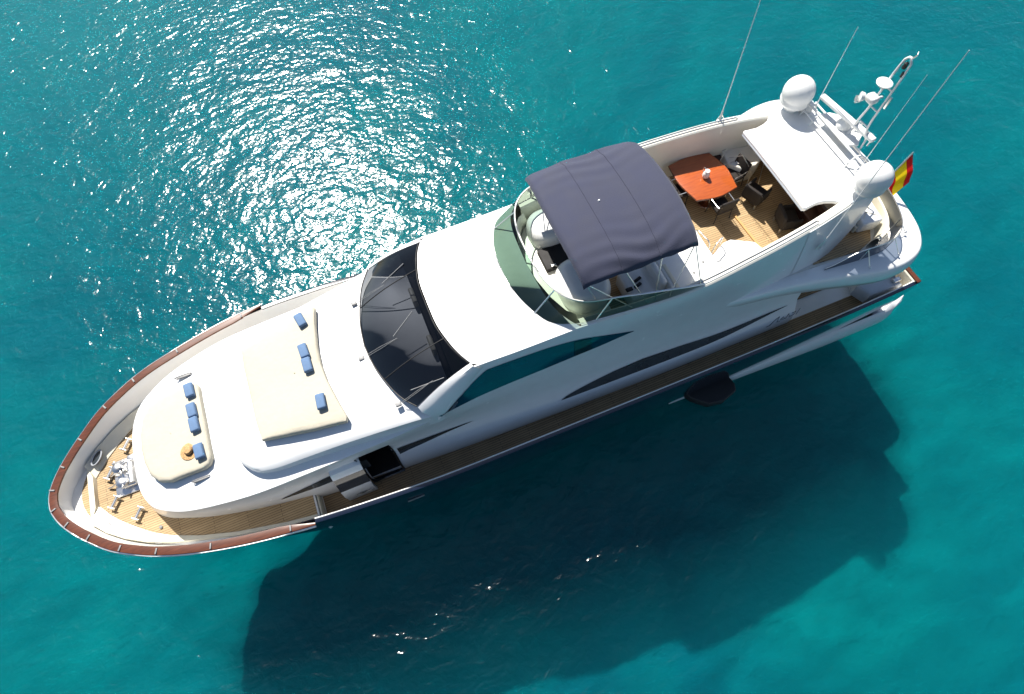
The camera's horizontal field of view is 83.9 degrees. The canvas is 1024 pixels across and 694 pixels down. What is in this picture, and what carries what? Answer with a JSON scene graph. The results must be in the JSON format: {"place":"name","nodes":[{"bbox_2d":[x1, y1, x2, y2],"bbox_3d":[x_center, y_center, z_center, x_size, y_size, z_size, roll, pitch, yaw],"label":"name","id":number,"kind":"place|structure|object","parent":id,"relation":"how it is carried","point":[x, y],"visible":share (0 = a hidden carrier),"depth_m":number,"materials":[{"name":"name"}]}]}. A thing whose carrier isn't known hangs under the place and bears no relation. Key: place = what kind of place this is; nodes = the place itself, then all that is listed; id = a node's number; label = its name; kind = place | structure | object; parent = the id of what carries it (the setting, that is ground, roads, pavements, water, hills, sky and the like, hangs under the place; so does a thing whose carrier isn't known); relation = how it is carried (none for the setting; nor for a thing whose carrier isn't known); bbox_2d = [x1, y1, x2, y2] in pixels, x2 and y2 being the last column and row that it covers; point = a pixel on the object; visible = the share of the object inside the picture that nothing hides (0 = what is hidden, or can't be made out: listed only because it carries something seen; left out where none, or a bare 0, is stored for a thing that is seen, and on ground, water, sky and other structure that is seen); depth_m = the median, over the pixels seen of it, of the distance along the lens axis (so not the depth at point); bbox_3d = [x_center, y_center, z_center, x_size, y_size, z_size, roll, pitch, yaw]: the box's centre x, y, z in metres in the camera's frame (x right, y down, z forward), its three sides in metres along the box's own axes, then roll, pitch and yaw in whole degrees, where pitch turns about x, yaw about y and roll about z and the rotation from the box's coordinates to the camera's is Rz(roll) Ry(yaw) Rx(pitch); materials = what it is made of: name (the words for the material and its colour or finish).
{"place":"outdoors","nodes":[
{"label":"outdoors","id":0,"kind":"place"},
{"bbox_2d":[0,0,1023,693],"bbox_3d":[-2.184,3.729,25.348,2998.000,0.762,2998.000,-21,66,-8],"label":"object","id":1,"kind":"structure","parent":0,"point":[842,516],"depth_m":26.42,"materials":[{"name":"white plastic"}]},
{"bbox_2d":[850,202,881,232],"bbox_3d":[10.388,-3.896,16.953,0.784,0.488,0.819,-14,66,-4],"label":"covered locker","id":2,"kind":"object","parent":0,"point":[870,218],"visible":0.49,"depth_m":16.71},
{"bbox_3d":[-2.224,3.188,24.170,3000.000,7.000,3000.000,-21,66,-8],"label":"sea water","id":3,"kind":"structure","parent":0,"visible":0},
{"bbox_2d":[48,0,969,556],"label":"motor yacht","id":4,"kind":"object","parent":3,"relation":"on","point":[564,304],"visible":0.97,"depth_m":16.01,"materials":[{"name":"white paint"}]},
{"bbox_2d":[141,383,213,482],"bbox_3d":[-9.363,2.441,15.775,1.910,0.464,2.660,-21,66,-8],"label":"sun pad","id":5,"kind":"object","parent":4,"relation":"on","point":[165,416],"visible":0.94,"depth_m":15.62,"materials":[{"name":"beige fabric"}]},
{"bbox_2d":[180,443,194,459],"bbox_3d":[-8.705,2.786,15.317,0.500,0.140,0.500,-21,66,-8],"label":"straw hat","id":6,"kind":"object","parent":5,"relation":"on","point":[186,452],"visible":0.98,"depth_m":15.30,"materials":[{"name":"beige wicker"}]},
{"bbox_2d":[183,382,194,398],"bbox_3d":[-9.087,1.216,16.030,0.246,0.150,0.436,-24,67,-9],"label":"bolster cushion","id":7,"kind":"object","parent":5,"relation":"on","point":[189,391],"visible":1,"depth_m":15.96,"materials":[{"name":"blue fabric"}]},
{"bbox_2d":[185,402,197,417],"bbox_3d":[-8.864,1.751,15.757,0.246,0.150,0.436,-24,67,-9],"label":"bolster cushion","id":8,"kind":"object","parent":5,"relation":"on","point":[191,410],"visible":1,"depth_m":15.69,"materials":[{"name":"blue fabric"}]},
{"bbox_2d":[188,416,199,432],"bbox_3d":[-8.697,2.118,15.580,0.246,0.150,0.436,-24,67,-9],"label":"bolster cushion","id":9,"kind":"object","parent":5,"relation":"on","point":[193,423],"visible":1,"depth_m":15.51,"materials":[{"name":"blue fabric"}]},
{"bbox_2d":[192,442,205,459],"bbox_3d":[-8.393,2.793,15.276,0.246,0.150,0.436,-24,67,-9],"label":"bolster cushion","id":10,"kind":"object","parent":5,"relation":"on","point":[198,451],"visible":1,"depth_m":15.21,"materials":[{"name":"blue fabric"}]},
{"bbox_2d":[241,307,348,440],"bbox_3d":[-6.044,0.825,15.542,2.340,0.396,3.720,-21,66,-8],"label":"sun pad","id":11,"kind":"object","parent":4,"relation":"on","point":[282,394],"visible":0.98,"depth_m":15.37,"materials":[{"name":"beige fabric"}]},
{"bbox_2d":[293,312,306,327],"bbox_3d":[-5.952,-0.753,16.010,0.246,0.150,0.436,-32,68,-12],"label":"bolster cushion","id":12,"kind":"object","parent":11,"relation":"on","point":[300,320],"visible":1,"depth_m":15.94,"materials":[{"name":"blue fabric"}]},
{"bbox_2d":[297,343,309,358],"bbox_3d":[-5.713,0.111,15.613,0.246,0.150,0.436,-24,67,-9],"label":"bolster cushion","id":13,"kind":"object","parent":11,"relation":"on","point":[303,350],"visible":0.98,"depth_m":15.54,"materials":[{"name":"blue fabric"}]},
{"bbox_2d":[301,356,312,372],"bbox_3d":[-5.555,0.484,15.442,0.246,0.150,0.436,-21,66,-8],"label":"bolster cushion","id":14,"kind":"object","parent":11,"relation":"on","point":[307,366],"visible":1,"depth_m":15.37,"materials":[{"name":"blue fabric"}]},
{"bbox_2d":[315,393,326,409],"bbox_3d":[-5.025,1.431,14.970,0.246,0.150,0.436,-17,66,-6],"label":"bolster cushion","id":15,"kind":"object","parent":11,"relation":"on","point":[320,400],"visible":1,"depth_m":14.90,"materials":[{"name":"blue fabric"}]},
{"bbox_2d":[283,460,370,498],"bbox_3d":[-5.346,3.804,16.199,2.680,0.519,0.085,-21,66,-8],"label":"slit window","id":16,"kind":"structure","parent":4,"relation":"in","point":[365,463],"depth_m":16.27,"materials":[{"name":"grey glass"}]},
{"bbox_2d":[329,458,377,499],"bbox_3d":[-4.580,3.817,16.475,0.880,1.600,0.812,-21,66,-8],"label":"side door","id":17,"kind":"structure","parent":4,"relation":"in","point":[351,479],"depth_m":16.15,"materials":[{"name":"grey paint"}]},
{"bbox_2d":[354,445,405,482],"bbox_3d":[-4.048,2.928,16.865,1.061,2.200,1.580,-21,66,-8],"label":"doorway","id":18,"kind":"structure","parent":4,"relation":"in","point":[383,459],"depth_m":17.46,"materials":[{"name":"black glass"}]},
{"bbox_2d":[397,421,471,453],"bbox_3d":[-2.205,2.610,16.648,2.340,0.378,0.069,-21,66,-7],"label":"slit window","id":19,"kind":"structure","parent":4,"relation":"in","point":[405,448],"depth_m":16.58,"materials":[{"name":"grey glass"}]},
{"bbox_2d":[439,331,633,416],"bbox_3d":[0.624,0.444,15.116,5.761,0.960,0.355,-23,67,-8],"label":"side window","id":20,"kind":"structure","parent":4,"relation":"in","point":[496,377],"depth_m":15.08,"materials":[{"name":"glass"}]},
{"bbox_2d":[562,305,787,399],"bbox_3d":[5.146,0.119,17.655,7.899,0.497,0.175,-20,66,-7],"label":"slit window","id":21,"kind":"structure","parent":4,"relation":"in","point":[642,364],"depth_m":17.61,"materials":[{"name":"grey glass"}]},
{"bbox_2d":[668,177,688,204],"bbox_3d":[4.998,-4.733,17.279,0.582,0.940,0.604,-21,66,-8],"label":"dining chair","id":22,"kind":"object","parent":4,"relation":"on","point":[682,193],"visible":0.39,"depth_m":17.23,"materials":[{"name":"black fabric"}]},
{"bbox_2d":[668,153,737,208],"bbox_3d":[5.791,-5.011,17.515,1.649,0.710,1.754,-21,66,-8],"label":"dining table","id":23,"kind":"object","parent":4,"relation":"on","point":[693,183],"visible":0.99,"depth_m":17.18,"materials":[{"name":"orange wood"}]},
{"bbox_2d":[702,167,709,178],"bbox_3d":[5.822,-5.207,17.059,0.218,0.270,0.281,8,66,6],"label":"pitcher","id":24,"kind":"object","parent":23,"relation":"on","point":[706,174],"visible":1,"depth_m":16.99,"materials":[{"name":"white ceramic"}]},
{"bbox_2d":[714,149,726,160],"bbox_3d":[6.333,-6.048,17.837,0.604,0.940,0.582,30,70,14],"label":"dining chair","id":25,"kind":"object","parent":4,"relation":"on","point":[719,157],"visible":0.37,"depth_m":17.77,"materials":[{"name":"black wicker"}]},
{"bbox_2d":[705,193,739,223],"bbox_3d":[6.268,-4.224,17.002,0.604,0.940,0.582,-21,66,-8],"label":"dining chair","id":26,"kind":"object","parent":4,"relation":"on","point":[721,205],"visible":0.98,"depth_m":16.94,"materials":[{"name":"black fabric"}]},
{"bbox_2d":[725,153,751,185],"bbox_3d":[6.822,-5.342,17.496,0.582,0.940,0.604,-29,68,-11],"label":"dining chair","id":27,"kind":"object","parent":4,"relation":"on","point":[742,173],"visible":0.73,"depth_m":17.36,"materials":[{"name":"black fabric"}]},
{"bbox_2d":[740,177,771,209],"bbox_3d":[7.383,-4.671,17.272,0.610,0.750,0.630,-40,70,-15],"label":"armchair","id":28,"kind":"object","parent":4,"relation":"on","point":[754,193],"visible":1,"depth_m":17.15,"materials":[{"name":"black fabric"}]},
{"bbox_2d":[772,203,803,233],"bbox_3d":[8.148,-3.822,16.856,0.610,0.750,0.630,-7,65,-1],"label":"armchair","id":29,"kind":"object","parent":4,"relation":"on","point":[786,217],"visible":0.91,"depth_m":16.77,"materials":[{"name":"black fabric"}]},
{"bbox_2d":[889,154,912,194],"bbox_3d":[11.515,-5.023,16.901,0.463,1.439,0.486,-21,66,-8],"label":"flag","id":30,"kind":"object","parent":4,"relation":"attached to","point":[903,172],"visible":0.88,"depth_m":16.83,"materials":[{"name":"fabric"}]}
]}

